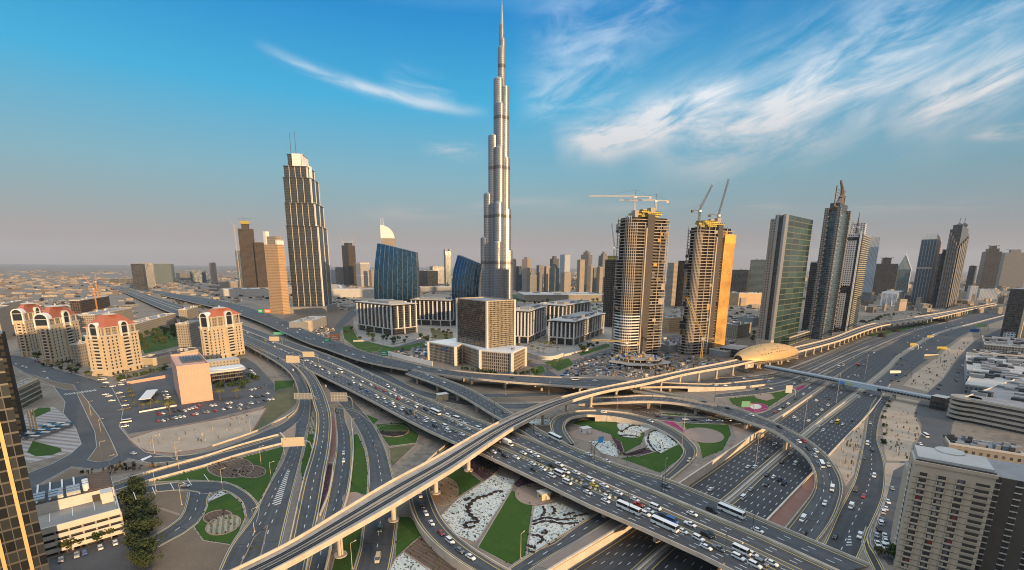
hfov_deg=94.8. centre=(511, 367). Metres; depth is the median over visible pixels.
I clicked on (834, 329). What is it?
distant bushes
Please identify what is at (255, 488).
lawn
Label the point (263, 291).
building
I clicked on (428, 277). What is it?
tower
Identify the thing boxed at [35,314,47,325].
dormer window
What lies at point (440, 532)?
saloon car
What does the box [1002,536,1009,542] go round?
window
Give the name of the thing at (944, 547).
window
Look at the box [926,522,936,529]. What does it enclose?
window
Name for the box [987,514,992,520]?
window
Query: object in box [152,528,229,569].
sand garden
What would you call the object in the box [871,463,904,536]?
sand lot
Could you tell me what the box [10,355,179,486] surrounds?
asphalt yard
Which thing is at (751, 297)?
building
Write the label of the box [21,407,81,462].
plaza
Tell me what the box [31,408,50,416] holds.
lawn
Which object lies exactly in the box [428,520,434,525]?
saloon car
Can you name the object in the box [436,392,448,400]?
utility hut
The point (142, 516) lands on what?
shade tree
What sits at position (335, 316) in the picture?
forecourt
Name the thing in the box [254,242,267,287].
unfinished tower
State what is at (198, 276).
tower
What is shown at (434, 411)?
coach
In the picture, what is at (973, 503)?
window
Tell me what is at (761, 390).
service road
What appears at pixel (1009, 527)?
window
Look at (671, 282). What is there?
apartment tower
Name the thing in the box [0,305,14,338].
apartment block
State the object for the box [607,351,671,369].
construction podium
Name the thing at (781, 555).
flyover
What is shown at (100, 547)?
saloon car
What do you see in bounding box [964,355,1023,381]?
building
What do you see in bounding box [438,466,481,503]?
lawn
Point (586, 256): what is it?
tower
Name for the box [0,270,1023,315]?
distant town
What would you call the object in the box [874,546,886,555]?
shade tree
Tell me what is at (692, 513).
saloon car
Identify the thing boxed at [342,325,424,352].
lawn
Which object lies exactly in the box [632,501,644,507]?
pickup
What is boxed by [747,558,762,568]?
suv
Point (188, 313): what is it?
apartment block
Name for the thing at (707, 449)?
lawn
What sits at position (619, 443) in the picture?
flower bed
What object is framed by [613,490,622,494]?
saloon car
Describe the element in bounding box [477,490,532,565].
lawn
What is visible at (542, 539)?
hedge row
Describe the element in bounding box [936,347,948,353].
road sign
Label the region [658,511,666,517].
saloon car
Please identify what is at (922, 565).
window
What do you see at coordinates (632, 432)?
flower bed
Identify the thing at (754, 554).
saloon car
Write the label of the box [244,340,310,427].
ramp
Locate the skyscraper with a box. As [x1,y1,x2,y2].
[480,3,512,298]
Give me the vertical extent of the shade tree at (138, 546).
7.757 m
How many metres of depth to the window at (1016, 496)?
167.08 m
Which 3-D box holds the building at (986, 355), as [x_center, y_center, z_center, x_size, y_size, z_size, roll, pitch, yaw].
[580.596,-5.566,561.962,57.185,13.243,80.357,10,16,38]
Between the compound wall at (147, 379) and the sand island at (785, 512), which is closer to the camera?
the sand island at (785, 512)
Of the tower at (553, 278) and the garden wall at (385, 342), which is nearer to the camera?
the garden wall at (385, 342)
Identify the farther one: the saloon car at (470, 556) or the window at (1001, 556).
the saloon car at (470, 556)
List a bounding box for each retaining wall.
[546,384,827,569]
[717,384,890,569]
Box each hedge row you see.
[462,521,475,528]
[465,490,501,523]
[531,534,544,543]
[532,516,573,521]
[532,520,578,524]
[622,448,645,454]
[647,433,659,452]
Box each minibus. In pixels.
[120,418,131,423]
[553,468,564,476]
[731,542,751,556]
[818,459,824,467]
[921,432,929,437]
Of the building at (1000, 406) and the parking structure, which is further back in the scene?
the building at (1000, 406)
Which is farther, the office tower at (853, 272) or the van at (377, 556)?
the office tower at (853, 272)
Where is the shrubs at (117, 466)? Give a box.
[79,461,167,473]
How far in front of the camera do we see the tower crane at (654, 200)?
597.09 m
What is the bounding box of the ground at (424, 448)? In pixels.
[0,264,1023,569]
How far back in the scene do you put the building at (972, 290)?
1720.23 m
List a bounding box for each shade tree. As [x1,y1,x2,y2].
[57,537,76,551]
[91,531,104,542]
[102,528,114,537]
[116,484,141,501]
[118,492,154,508]
[120,516,162,536]
[121,530,141,548]
[122,502,144,522]
[125,474,144,486]
[125,546,155,565]
[126,535,157,551]
[127,479,148,494]
[132,512,150,520]
[132,551,163,567]
[133,502,161,519]
[134,514,157,534]
[137,532,167,551]
[138,498,152,509]
[169,330,176,337]
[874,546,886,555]
[885,547,890,557]
[889,543,895,561]
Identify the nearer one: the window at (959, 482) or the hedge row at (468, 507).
the window at (959, 482)
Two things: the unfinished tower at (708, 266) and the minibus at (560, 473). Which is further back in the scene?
the unfinished tower at (708, 266)
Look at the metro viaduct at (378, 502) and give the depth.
227.18 m
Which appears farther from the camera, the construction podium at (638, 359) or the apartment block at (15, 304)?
the apartment block at (15, 304)
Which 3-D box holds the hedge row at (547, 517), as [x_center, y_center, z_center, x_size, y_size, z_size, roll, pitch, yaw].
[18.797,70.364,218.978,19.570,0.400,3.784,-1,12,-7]
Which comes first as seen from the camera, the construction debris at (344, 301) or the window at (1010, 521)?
the window at (1010, 521)
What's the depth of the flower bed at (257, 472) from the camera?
266.46 m
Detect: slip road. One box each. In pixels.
[154,419,295,462]
[219,419,309,569]
[307,407,351,569]
[317,376,397,569]
[349,360,578,408]
[509,512,613,569]
[861,526,884,569]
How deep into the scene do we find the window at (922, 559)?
178.34 m
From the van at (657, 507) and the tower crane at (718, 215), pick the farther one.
the tower crane at (718, 215)
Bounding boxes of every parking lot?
[49,536,156,569]
[112,358,277,433]
[873,329,1000,564]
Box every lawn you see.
[27,441,61,455]
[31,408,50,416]
[140,330,177,353]
[152,447,284,502]
[193,491,245,544]
[274,380,293,390]
[300,434,314,479]
[328,404,378,423]
[331,528,361,569]
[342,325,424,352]
[350,434,367,493]
[375,422,418,445]
[395,516,420,557]
[430,328,453,338]
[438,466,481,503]
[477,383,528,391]
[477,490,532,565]
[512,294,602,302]
[530,365,545,375]
[544,358,573,370]
[571,419,645,454]
[579,344,610,355]
[619,445,684,472]
[654,412,699,415]
[682,421,731,458]
[728,389,794,411]
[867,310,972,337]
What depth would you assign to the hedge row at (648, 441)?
311.51 m
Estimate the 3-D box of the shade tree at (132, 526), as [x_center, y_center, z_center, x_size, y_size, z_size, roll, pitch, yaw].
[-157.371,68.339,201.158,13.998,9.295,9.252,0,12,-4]
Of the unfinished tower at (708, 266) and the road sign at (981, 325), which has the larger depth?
the road sign at (981, 325)
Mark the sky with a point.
(132, 131)
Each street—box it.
[321,306,426,358]
[527,335,680,375]
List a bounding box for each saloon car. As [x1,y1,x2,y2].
[57,555,64,562]
[74,551,79,558]
[81,549,87,555]
[97,544,103,550]
[112,539,118,545]
[180,483,190,486]
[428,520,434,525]
[437,529,444,535]
[455,546,464,553]
[465,553,475,560]
[583,489,592,494]
[589,482,598,487]
[600,487,609,492]
[601,493,610,498]
[601,498,610,502]
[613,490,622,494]
[617,496,627,500]
[644,507,654,513]
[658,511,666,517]
[679,527,688,533]
[686,510,697,516]
[699,543,712,550]
[706,530,716,536]
[750,550,758,557]
[751,526,763,533]
[764,558,778,566]
[800,529,807,535]
[873,531,879,537]
[874,540,880,546]
[882,537,889,544]
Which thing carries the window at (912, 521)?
in the hotel at (956, 509)
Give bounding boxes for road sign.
[269,337,282,344]
[273,332,286,334]
[281,437,311,449]
[286,355,298,367]
[293,356,303,363]
[294,393,316,399]
[302,352,318,361]
[324,338,334,345]
[330,334,343,343]
[331,393,352,406]
[381,351,391,358]
[741,401,754,408]
[785,385,795,395]
[890,370,911,377]
[924,354,940,362]
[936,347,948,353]
[970,329,980,334]
[975,324,988,328]
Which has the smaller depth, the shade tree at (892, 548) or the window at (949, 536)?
the window at (949, 536)
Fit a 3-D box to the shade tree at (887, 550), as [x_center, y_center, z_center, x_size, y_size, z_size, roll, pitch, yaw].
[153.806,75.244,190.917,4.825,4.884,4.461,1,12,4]
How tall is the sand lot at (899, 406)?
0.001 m
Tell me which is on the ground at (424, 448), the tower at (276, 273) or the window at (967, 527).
the tower at (276, 273)
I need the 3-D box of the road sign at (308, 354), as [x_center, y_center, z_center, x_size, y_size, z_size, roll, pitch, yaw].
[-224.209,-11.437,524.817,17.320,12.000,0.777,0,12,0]
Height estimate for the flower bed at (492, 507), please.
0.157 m
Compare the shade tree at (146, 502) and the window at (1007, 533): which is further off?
the shade tree at (146, 502)
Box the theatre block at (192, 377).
[170,352,212,403]
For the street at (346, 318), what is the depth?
825.54 m
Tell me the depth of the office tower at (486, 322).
546.12 m
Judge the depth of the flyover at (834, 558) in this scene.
230.52 m
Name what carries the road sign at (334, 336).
on the flyover at (270, 320)
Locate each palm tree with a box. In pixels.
[161,400,176,414]
[213,389,223,399]
[230,388,240,397]
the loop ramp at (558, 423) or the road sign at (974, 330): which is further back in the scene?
the road sign at (974, 330)
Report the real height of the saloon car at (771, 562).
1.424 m
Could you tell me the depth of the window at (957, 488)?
168.91 m
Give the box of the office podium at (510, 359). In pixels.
[427,338,526,373]
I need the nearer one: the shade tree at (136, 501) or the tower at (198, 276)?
the shade tree at (136, 501)
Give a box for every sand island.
[769,474,814,526]
[829,420,864,484]
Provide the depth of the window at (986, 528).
173.21 m
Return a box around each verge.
[717,342,849,377]
[774,345,869,383]
[802,318,960,381]
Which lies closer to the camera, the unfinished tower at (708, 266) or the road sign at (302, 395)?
the road sign at (302, 395)
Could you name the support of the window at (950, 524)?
in the hotel at (956, 509)
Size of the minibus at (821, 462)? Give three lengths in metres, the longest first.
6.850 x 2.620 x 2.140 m
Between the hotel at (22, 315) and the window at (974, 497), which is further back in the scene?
the hotel at (22, 315)
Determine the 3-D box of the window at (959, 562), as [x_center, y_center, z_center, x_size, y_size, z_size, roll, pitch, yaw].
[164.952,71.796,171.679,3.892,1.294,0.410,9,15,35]
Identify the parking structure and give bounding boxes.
[31,470,208,555]
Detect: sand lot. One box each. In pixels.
[127,407,267,453]
[865,302,997,337]
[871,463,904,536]
[882,397,920,460]
[903,332,973,391]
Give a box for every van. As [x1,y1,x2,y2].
[375,551,380,562]
[562,477,571,484]
[649,502,661,510]
[666,515,678,523]
[740,493,746,499]
[799,513,806,521]
[829,483,834,491]
[848,501,853,508]
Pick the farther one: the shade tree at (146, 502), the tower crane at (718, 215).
the tower crane at (718, 215)
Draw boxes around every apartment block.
[0,300,22,311]
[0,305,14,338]
[69,296,109,312]
[69,340,89,366]
[74,307,133,331]
[132,319,152,336]
[134,313,176,329]
[142,347,202,365]
[175,320,201,347]
[178,305,198,321]
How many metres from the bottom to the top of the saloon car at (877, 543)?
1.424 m
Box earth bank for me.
[46,461,183,483]
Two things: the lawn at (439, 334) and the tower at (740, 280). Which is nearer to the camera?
the lawn at (439, 334)
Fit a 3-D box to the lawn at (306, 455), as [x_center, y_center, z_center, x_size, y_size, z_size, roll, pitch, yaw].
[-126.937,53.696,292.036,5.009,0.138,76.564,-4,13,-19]
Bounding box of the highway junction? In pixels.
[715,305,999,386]
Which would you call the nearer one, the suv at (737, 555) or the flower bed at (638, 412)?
the suv at (737, 555)
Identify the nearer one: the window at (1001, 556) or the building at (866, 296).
the window at (1001, 556)
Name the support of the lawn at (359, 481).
on the ground at (424, 448)
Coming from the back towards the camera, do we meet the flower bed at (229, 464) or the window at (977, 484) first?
the flower bed at (229, 464)
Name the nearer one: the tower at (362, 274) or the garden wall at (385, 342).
the garden wall at (385, 342)
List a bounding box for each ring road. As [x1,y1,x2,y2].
[146,480,259,521]
[148,492,210,547]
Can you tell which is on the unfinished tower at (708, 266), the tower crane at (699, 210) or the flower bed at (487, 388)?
the tower crane at (699, 210)
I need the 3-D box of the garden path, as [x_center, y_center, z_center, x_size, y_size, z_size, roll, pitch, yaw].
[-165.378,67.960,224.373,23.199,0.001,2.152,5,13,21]
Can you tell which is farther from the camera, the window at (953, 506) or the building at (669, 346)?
the building at (669, 346)
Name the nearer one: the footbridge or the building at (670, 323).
the footbridge
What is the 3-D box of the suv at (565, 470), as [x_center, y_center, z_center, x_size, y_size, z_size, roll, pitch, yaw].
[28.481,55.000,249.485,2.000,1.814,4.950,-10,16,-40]
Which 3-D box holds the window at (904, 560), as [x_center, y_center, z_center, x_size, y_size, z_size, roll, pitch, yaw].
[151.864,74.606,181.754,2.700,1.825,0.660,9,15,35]
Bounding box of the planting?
[156,390,793,569]
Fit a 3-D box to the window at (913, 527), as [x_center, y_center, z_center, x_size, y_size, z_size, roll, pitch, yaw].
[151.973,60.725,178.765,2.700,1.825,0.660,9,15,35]
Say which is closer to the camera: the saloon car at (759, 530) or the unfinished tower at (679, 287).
the saloon car at (759, 530)
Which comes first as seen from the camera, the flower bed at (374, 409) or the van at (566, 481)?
the van at (566, 481)
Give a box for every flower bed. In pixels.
[203,510,231,523]
[205,514,240,534]
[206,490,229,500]
[207,457,253,477]
[238,465,265,477]
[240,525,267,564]
[279,424,295,436]
[307,407,315,433]
[319,462,333,515]
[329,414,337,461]
[342,492,362,504]
[370,405,389,413]
[376,424,408,436]
[378,431,407,436]
[389,444,415,465]
[390,552,431,569]
[402,536,456,569]
[429,477,458,505]
[440,474,515,542]
[458,383,595,401]
[470,455,500,480]
[514,476,546,487]
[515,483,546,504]
[527,502,589,554]
[529,418,550,425]
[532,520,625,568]
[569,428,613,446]
[589,441,619,457]
[610,436,623,453]
[617,422,649,432]
[617,430,640,437]
[622,447,653,456]
[630,407,661,416]
[643,430,677,452]
[660,420,683,432]
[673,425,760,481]
[684,427,723,442]
[697,409,717,415]
[743,403,768,412]
[750,404,761,408]
[754,394,773,400]
[794,383,806,390]
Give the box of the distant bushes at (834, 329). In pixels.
[8,280,947,336]
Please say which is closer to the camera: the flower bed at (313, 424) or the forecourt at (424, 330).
the flower bed at (313, 424)
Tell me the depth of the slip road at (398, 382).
428.03 m
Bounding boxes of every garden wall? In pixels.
[353,337,420,344]
[527,352,563,359]
[564,343,606,355]
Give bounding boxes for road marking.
[64,389,96,394]
[272,469,289,504]
[846,534,851,544]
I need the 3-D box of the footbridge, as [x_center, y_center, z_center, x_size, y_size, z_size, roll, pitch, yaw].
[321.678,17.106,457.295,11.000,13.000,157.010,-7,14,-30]
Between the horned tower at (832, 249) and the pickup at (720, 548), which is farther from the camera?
the horned tower at (832, 249)
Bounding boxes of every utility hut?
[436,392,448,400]
[536,488,551,500]
[579,426,590,433]
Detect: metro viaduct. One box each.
[231,358,760,569]
[775,303,996,363]
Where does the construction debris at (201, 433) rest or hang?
on the ground at (424, 448)
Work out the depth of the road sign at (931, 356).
588.54 m
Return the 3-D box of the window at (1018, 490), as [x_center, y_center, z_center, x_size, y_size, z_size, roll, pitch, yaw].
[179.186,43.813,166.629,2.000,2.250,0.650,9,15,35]
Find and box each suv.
[377,524,381,532]
[445,535,454,544]
[547,472,555,477]
[562,468,569,473]
[586,476,594,481]
[642,509,650,516]
[660,482,670,488]
[692,533,704,541]
[700,530,712,538]
[706,505,717,512]
[731,551,745,561]
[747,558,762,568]
[753,556,768,566]
[856,531,862,538]
[877,519,883,525]
[880,508,885,514]
[880,541,887,549]
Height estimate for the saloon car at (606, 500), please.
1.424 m
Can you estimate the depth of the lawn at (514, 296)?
1580.86 m
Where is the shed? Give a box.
[139,389,157,401]
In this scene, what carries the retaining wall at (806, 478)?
on the ground at (424, 448)
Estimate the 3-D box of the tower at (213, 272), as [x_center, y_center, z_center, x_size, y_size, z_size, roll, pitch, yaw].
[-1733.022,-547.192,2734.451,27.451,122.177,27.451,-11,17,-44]
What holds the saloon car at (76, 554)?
on the parking lot at (109, 556)
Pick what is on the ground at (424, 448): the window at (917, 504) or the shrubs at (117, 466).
the shrubs at (117, 466)
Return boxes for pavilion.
[207,357,245,383]
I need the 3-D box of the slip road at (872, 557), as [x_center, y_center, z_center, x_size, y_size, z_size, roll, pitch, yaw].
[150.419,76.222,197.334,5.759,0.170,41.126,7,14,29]
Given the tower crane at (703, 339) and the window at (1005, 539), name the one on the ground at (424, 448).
the tower crane at (703, 339)
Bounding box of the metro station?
[733,343,798,370]
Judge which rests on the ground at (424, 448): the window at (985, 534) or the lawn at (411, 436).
the lawn at (411, 436)
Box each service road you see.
[420,382,577,397]
[642,350,872,423]
[715,327,921,397]
[717,335,879,382]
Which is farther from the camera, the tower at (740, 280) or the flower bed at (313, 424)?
the tower at (740, 280)
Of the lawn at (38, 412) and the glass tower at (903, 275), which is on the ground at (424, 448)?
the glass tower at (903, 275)
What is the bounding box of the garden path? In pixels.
[150,506,179,514]
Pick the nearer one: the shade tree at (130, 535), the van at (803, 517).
the shade tree at (130, 535)
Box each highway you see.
[570,312,1002,569]
[647,316,1003,569]
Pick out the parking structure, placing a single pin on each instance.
(84, 507)
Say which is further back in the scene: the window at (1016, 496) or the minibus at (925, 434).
the minibus at (925, 434)
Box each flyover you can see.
[78,279,835,569]
[129,286,773,391]
[406,369,869,569]
[578,394,842,541]
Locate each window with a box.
[12,310,22,320]
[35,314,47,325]
[64,311,69,321]
[89,324,96,335]
[121,322,127,332]
[200,314,206,326]
[226,312,231,324]
[900,562,908,569]
[901,557,910,563]
[902,552,911,558]
[903,546,912,552]
[904,541,913,547]
[905,535,914,541]
[906,529,915,536]
[907,524,917,530]
[909,518,918,524]
[910,512,919,518]
[911,507,920,513]
[912,501,921,507]
[913,495,923,501]
[914,489,924,495]
[916,483,925,489]
[917,478,926,483]
[918,472,927,478]
[918,562,927,568]
[919,556,929,563]
[920,551,930,557]
[922,545,931,551]
[923,540,932,546]
[924,534,934,540]
[925,528,935,534]
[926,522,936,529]
[928,517,937,523]
[929,511,939,517]
[930,505,940,511]
[931,499,941,505]
[933,493,942,499]
[934,487,944,493]
[935,481,945,487]
[936,475,946,481]
[937,561,947,568]
[939,555,948,562]
[940,550,950,557]
[941,544,951,551]
[942,538,952,545]
[944,533,954,539]
[945,527,955,533]
[946,521,956,527]
[947,515,958,522]
[949,509,959,515]
[950,503,960,509]
[951,497,962,504]
[953,491,963,497]
[954,485,965,491]
[955,479,966,485]
[957,561,971,567]
[958,555,972,561]
[960,549,974,555]
[961,543,975,549]
[962,537,976,543]
[964,532,978,538]
[965,525,979,531]
[966,520,981,526]
[968,514,982,519]
[969,507,984,513]
[971,501,985,507]
[972,495,987,501]
[974,489,988,495]
[975,483,989,488]
[981,537,986,543]
[982,531,987,537]
[984,525,989,531]
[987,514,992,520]
[988,507,993,514]
[990,502,995,508]
[991,496,996,502]
[992,490,998,496]
[994,483,999,490]
[996,559,1003,566]
[997,553,1004,560]
[999,548,1006,554]
[1000,542,1007,548]
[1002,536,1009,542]
[1003,530,1010,536]
[1005,524,1012,530]
[1006,518,1013,524]
[1008,512,1015,518]
[1009,506,1017,512]
[1011,500,1018,506]
[1012,494,1020,500]
[1014,488,1021,494]
[1015,481,1023,488]
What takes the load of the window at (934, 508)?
in the hotel at (956, 509)
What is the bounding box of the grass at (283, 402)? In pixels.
[254,384,297,430]
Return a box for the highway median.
[635,315,1002,569]
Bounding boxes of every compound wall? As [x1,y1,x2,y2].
[127,375,168,384]
[139,405,176,412]
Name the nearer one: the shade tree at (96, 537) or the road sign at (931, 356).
the shade tree at (96, 537)
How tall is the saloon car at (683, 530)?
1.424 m
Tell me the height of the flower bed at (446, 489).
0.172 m
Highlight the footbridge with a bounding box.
[764,364,950,410]
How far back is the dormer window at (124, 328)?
500.22 m
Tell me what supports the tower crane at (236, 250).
on the ground at (424, 448)
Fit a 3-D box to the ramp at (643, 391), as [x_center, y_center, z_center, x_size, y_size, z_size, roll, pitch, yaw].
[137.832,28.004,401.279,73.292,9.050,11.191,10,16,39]
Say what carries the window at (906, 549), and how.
in the hotel at (956, 509)
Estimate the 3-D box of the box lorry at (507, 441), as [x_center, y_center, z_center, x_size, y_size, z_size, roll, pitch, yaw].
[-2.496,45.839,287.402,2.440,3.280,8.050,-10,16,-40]
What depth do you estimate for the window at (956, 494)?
169.36 m
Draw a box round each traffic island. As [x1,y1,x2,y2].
[17,370,76,390]
[77,393,117,461]
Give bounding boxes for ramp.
[113,432,285,491]
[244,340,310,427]
[286,363,331,569]
[408,442,510,569]
[550,410,696,479]
[633,387,717,406]
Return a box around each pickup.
[581,484,591,488]
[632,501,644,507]
[683,520,696,527]
[711,544,726,552]
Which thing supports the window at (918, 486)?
in the hotel at (956, 509)
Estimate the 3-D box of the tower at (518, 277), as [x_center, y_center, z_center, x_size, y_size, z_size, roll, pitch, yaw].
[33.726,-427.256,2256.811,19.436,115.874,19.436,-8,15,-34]
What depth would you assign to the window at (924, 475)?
174.31 m
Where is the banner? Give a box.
[597,436,603,445]
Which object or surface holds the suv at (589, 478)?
on the flyover at (781, 555)
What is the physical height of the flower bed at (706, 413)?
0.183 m
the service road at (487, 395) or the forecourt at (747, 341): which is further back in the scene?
the forecourt at (747, 341)
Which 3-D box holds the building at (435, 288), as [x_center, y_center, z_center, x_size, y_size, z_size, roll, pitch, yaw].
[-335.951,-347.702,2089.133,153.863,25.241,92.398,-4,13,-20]
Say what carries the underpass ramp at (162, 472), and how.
on the ground at (424, 448)
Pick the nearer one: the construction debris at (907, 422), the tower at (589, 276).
the construction debris at (907, 422)
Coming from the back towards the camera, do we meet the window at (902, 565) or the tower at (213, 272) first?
the tower at (213, 272)
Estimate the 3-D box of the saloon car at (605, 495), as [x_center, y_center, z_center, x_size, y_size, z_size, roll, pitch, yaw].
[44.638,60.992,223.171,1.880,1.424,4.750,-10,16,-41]
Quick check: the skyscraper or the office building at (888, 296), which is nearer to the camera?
the skyscraper
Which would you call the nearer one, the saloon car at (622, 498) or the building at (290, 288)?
the saloon car at (622, 498)
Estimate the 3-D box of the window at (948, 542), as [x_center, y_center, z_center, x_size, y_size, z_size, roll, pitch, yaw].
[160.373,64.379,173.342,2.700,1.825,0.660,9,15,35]
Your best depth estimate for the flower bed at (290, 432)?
328.58 m
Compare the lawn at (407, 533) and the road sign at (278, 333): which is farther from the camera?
the road sign at (278, 333)
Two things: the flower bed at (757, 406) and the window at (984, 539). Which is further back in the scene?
the flower bed at (757, 406)
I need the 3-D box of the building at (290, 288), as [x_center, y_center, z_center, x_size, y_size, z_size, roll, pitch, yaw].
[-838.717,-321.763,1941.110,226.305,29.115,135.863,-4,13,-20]
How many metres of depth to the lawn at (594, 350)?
658.78 m
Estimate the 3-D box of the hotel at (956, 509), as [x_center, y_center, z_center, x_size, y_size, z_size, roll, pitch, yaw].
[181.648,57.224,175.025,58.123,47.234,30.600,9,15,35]
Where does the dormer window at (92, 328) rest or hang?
in the hotel at (113, 344)
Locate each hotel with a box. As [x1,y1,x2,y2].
[10,301,44,356]
[33,303,81,364]
[82,311,143,376]
[197,306,244,359]
[890,445,1023,569]
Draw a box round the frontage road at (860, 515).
[823,396,891,557]
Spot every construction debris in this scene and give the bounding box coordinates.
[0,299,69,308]
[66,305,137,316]
[138,413,252,448]
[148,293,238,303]
[312,326,334,336]
[332,297,373,310]
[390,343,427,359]
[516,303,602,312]
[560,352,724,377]
[661,337,737,355]
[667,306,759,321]
[841,428,860,480]
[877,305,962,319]
[886,405,918,458]
[911,342,967,389]
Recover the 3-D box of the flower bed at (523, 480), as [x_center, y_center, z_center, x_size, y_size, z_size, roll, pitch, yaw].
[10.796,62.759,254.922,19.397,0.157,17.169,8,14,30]
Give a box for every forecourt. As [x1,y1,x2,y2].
[281,307,352,334]
[353,321,455,346]
[516,305,611,357]
[653,327,757,365]
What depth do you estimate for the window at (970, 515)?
167.68 m
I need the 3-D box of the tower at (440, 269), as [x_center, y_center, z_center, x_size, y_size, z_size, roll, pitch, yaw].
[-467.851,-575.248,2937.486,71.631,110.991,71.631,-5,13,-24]
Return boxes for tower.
[0,330,37,434]
[0,350,49,569]
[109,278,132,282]
[131,263,147,289]
[144,263,155,286]
[154,263,175,282]
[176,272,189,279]
[190,270,206,282]
[209,262,217,283]
[235,250,243,287]
[237,221,257,287]
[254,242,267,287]
[263,231,289,313]
[282,132,336,313]
[330,270,335,282]
[335,267,343,283]
[341,243,356,284]
[355,262,369,285]
[369,269,373,286]
[374,243,419,301]
[380,218,394,246]
[419,270,437,285]
[430,266,443,283]
[444,249,451,285]
[452,255,482,324]
[455,297,515,348]
[512,258,515,289]
[516,266,521,289]
[522,257,530,290]
[526,269,536,291]
[536,265,543,290]
[544,266,549,290]
[549,264,558,291]
[550,256,558,267]
[559,254,569,283]
[560,272,570,291]
[576,259,584,291]
[581,251,591,291]
[586,264,592,291]
[592,267,596,291]
[596,266,602,293]
[598,252,607,291]
[603,256,617,326]
[610,208,669,353]
[665,263,677,306]
[675,261,687,306]
[677,218,735,354]
[730,269,749,291]
[748,259,765,291]
[756,214,812,344]
[801,261,817,330]
[808,180,850,339]
[834,212,870,330]
[862,237,880,291]
[872,257,898,295]
[894,254,911,292]
[910,234,941,304]
[929,249,945,307]
[935,218,969,308]
[964,265,977,291]
[975,245,1001,288]
[995,249,1023,287]
[1000,288,1023,337]
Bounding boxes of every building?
[17,378,42,408]
[219,281,238,288]
[219,287,268,295]
[288,285,337,293]
[289,316,327,331]
[332,288,373,297]
[355,299,417,334]
[410,296,453,325]
[420,286,451,291]
[516,304,546,343]
[517,292,603,301]
[539,299,591,325]
[548,311,604,345]
[658,340,680,352]
[661,315,680,331]
[709,346,730,357]
[719,344,748,357]
[725,321,751,337]
[729,291,761,305]
[738,315,758,326]
[785,329,809,344]
[860,291,871,301]
[880,290,903,305]
[903,295,910,301]
[942,433,1023,463]
[946,379,1023,433]
[963,366,1023,394]
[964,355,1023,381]
[965,352,1023,360]
[966,285,978,301]
[972,349,1023,356]
[976,288,998,300]
[980,335,1023,351]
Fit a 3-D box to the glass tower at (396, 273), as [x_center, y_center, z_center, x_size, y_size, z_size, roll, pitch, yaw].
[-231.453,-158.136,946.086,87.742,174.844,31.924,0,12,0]
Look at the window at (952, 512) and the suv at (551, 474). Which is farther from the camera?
the suv at (551, 474)
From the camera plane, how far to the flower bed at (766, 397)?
429.91 m
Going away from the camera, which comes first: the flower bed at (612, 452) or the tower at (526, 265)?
the flower bed at (612, 452)
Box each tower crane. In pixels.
[83,275,97,308]
[227,218,240,286]
[589,190,651,209]
[591,335,639,360]
[619,194,668,208]
[686,297,718,365]
[691,184,712,226]
[708,179,729,217]
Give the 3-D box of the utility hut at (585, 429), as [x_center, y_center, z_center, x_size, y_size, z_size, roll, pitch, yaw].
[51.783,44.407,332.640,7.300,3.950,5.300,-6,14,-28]
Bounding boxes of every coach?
[429,407,440,414]
[548,432,562,441]
[616,499,641,515]
[650,514,678,532]
[717,501,745,518]
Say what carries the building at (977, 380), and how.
on the ground at (424, 448)
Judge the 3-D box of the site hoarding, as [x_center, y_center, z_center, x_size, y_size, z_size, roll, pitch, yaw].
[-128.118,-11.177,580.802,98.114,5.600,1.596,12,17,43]
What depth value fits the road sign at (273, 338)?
630.04 m
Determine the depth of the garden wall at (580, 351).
651.49 m
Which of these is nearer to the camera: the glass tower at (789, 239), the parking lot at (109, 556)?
the parking lot at (109, 556)
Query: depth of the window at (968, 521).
168.19 m
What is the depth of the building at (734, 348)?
621.65 m
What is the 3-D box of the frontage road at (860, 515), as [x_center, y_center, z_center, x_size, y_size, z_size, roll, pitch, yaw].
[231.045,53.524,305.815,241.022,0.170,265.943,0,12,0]
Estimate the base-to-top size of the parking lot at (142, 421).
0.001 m
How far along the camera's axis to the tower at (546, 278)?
2177.61 m
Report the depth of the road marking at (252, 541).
197.78 m
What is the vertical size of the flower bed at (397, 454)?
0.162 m
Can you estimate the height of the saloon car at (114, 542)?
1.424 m
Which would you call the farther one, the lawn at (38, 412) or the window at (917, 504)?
the lawn at (38, 412)
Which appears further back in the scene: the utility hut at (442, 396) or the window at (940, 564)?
the utility hut at (442, 396)
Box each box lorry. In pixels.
[502,438,512,445]
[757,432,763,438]
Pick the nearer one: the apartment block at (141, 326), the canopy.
the canopy
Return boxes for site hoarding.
[388,351,432,365]
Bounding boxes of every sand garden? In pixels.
[145,490,186,534]
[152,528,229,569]
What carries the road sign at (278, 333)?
on the flyover at (781, 555)
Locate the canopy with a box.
[19,422,74,439]
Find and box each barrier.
[212,409,295,446]
[324,428,353,569]
[637,315,1003,569]
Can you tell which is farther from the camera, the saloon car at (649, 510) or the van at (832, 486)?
the van at (832, 486)
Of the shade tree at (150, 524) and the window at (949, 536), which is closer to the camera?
the window at (949, 536)

